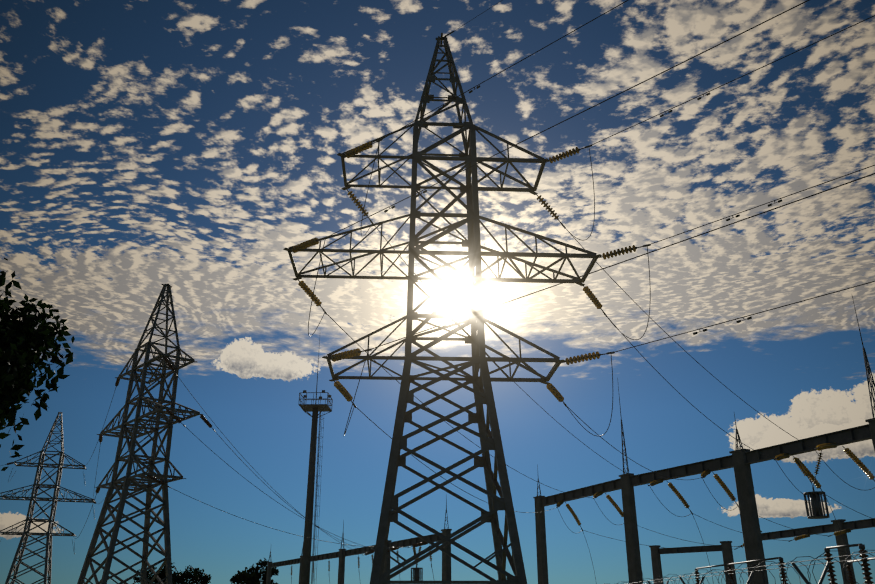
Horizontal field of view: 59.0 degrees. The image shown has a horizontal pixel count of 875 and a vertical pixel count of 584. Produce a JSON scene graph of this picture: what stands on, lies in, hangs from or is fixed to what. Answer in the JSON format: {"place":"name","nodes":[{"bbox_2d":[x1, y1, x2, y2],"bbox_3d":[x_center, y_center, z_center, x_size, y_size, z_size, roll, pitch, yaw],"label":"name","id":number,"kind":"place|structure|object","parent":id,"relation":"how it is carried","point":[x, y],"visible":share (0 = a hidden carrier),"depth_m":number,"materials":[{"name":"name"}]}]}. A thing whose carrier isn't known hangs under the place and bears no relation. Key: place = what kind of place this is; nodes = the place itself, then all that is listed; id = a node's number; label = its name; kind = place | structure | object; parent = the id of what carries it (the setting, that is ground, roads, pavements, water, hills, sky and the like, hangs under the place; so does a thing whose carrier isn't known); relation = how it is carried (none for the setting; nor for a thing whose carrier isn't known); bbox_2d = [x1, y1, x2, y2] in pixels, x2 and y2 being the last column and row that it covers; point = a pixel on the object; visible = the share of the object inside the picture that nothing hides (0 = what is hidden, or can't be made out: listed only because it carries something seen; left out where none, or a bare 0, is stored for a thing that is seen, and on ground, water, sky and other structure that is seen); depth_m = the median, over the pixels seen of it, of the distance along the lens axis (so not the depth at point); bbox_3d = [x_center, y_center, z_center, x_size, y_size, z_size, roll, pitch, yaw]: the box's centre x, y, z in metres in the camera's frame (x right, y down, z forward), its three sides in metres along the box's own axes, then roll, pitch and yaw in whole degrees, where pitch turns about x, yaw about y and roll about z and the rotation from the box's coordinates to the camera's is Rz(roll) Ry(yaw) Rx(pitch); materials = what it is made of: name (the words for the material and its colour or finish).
{"place":"outdoors","nodes":[
{"label":"outdoors","id":0,"kind":"place"},
{"bbox_2d":[133,567,157,583],"bbox_3d":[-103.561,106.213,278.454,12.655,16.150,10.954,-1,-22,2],"label":"tree","id":1,"kind":"object","parent":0,"point":[138,578],"visible":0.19,"depth_m":278.52,"materials":[{"name":"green plant"}]},
{"bbox_2d":[147,563,181,583],"bbox_3d":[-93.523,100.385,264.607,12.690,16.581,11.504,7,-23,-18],"label":"tree","id":2,"kind":"object","parent":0,"point":[162,574],"visible":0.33,"depth_m":263.18,"materials":[{"name":"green plant"}]},
{"bbox_2d":[172,565,211,583],"bbox_3d":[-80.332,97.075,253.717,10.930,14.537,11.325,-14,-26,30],"label":"tree","id":3,"kind":"object","parent":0,"point":[195,575],"visible":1,"depth_m":254.22,"materials":[{"name":"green plant"}]},
{"bbox_2d":[230,572,259,583],"bbox_3d":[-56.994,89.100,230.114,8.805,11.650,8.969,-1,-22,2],"label":"tree","id":4,"kind":"object","parent":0,"point":[233,579],"visible":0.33,"depth_m":227.99,"materials":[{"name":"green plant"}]},
{"bbox_2d":[236,558,278,583],"bbox_3d":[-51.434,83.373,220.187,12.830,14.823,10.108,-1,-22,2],"label":"tree","id":5,"kind":"object","parent":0,"point":[247,577],"visible":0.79,"depth_m":220.17,"materials":[{"name":"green plant"}]},
{"bbox_2d":[0,0,874,583],"label":"sky","id":6,"kind":"structure","parent":0,"point":[145,145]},
{"bbox_2d":[266,420,874,583],"bbox_3d":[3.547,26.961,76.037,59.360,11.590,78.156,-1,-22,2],"label":"gantry posts","id":7,"kind":"object","parent":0,"point":[752,538],"visible":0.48,"depth_m":57.10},
{"label":"ground","id":8,"kind":"structure","parent":0,"visible":0},
{"bbox_2d":[0,258,74,470],"bbox_3d":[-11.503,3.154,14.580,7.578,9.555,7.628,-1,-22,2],"label":"tree","id":9,"kind":"object","parent":8,"relation":"on","point":[20,339],"visible":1,"depth_m":16.15,"materials":[{"name":"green plant"}]},
{"bbox_2d":[0,412,94,583],"bbox_3d":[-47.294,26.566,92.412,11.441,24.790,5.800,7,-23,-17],"label":"tower","id":10,"kind":"structure","parent":8,"relation":"on","point":[47,534],"depth_m":92.48,"materials":[{"name":"metal"}]},
{"bbox_2d":[77,284,202,583],"bbox_3d":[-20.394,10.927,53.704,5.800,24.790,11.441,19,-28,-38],"label":"tower","id":11,"kind":"structure","parent":8,"relation":"on","point":[159,412],"depth_m":53.16,"materials":[{"name":"metal"}]},
{"bbox_2d":[5,31,874,583],"bbox_3d":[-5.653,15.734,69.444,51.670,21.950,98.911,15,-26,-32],"label":"insulators","id":12,"kind":"object","parent":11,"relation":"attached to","point":[559,397],"visible":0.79,"depth_m":30.94,"materials":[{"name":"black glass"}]},
{"bbox_2d":[298,340,332,583],"bbox_3d":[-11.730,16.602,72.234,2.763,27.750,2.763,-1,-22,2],"label":"floodlight mast","id":13,"kind":"object","parent":8,"relation":"on","point":[315,409],"visible":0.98,"depth_m":71.69,"materials":[{"name":"metal"}]},
{"bbox_2d":[283,33,601,583],"bbox_3d":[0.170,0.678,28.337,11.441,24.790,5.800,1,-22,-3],"label":"tower","id":14,"kind":"structure","parent":8,"relation":"on","point":[481,390],"depth_m":27.94,"materials":[{"name":"metal"}]},
{"bbox_2d":[0,0,874,583],"bbox_3d":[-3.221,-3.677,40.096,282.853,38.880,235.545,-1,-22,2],"label":"conductors","id":15,"kind":"structure","parent":14,"relation":"attached to","point":[570,280],"depth_m":26.88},
{"bbox_2d":[267,296,874,580],"bbox_3d":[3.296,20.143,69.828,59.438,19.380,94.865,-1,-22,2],"label":"steel gantry","id":16,"kind":"object","parent":8,"relation":"on","point":[850,435],"visible":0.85,"depth_m":55.03,"materials":[{"name":"grey metal"}]},
{"bbox_2d":[647,562,829,583],"bbox_3d":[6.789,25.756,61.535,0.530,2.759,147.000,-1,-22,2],"label":"fence posts","id":17,"kind":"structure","parent":8,"relation":"on","point":[797,569],"depth_m":10.72,"materials":[{"name":"galvanized steel"}]},
{"bbox_2d":[604,550,874,583],"bbox_3d":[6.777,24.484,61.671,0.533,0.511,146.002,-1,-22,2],"label":"concertina wire","id":18,"kind":"object","parent":17,"relation":"on","point":[792,561],"visible":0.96,"depth_m":11.88,"materials":[{"name":"grey metal"}]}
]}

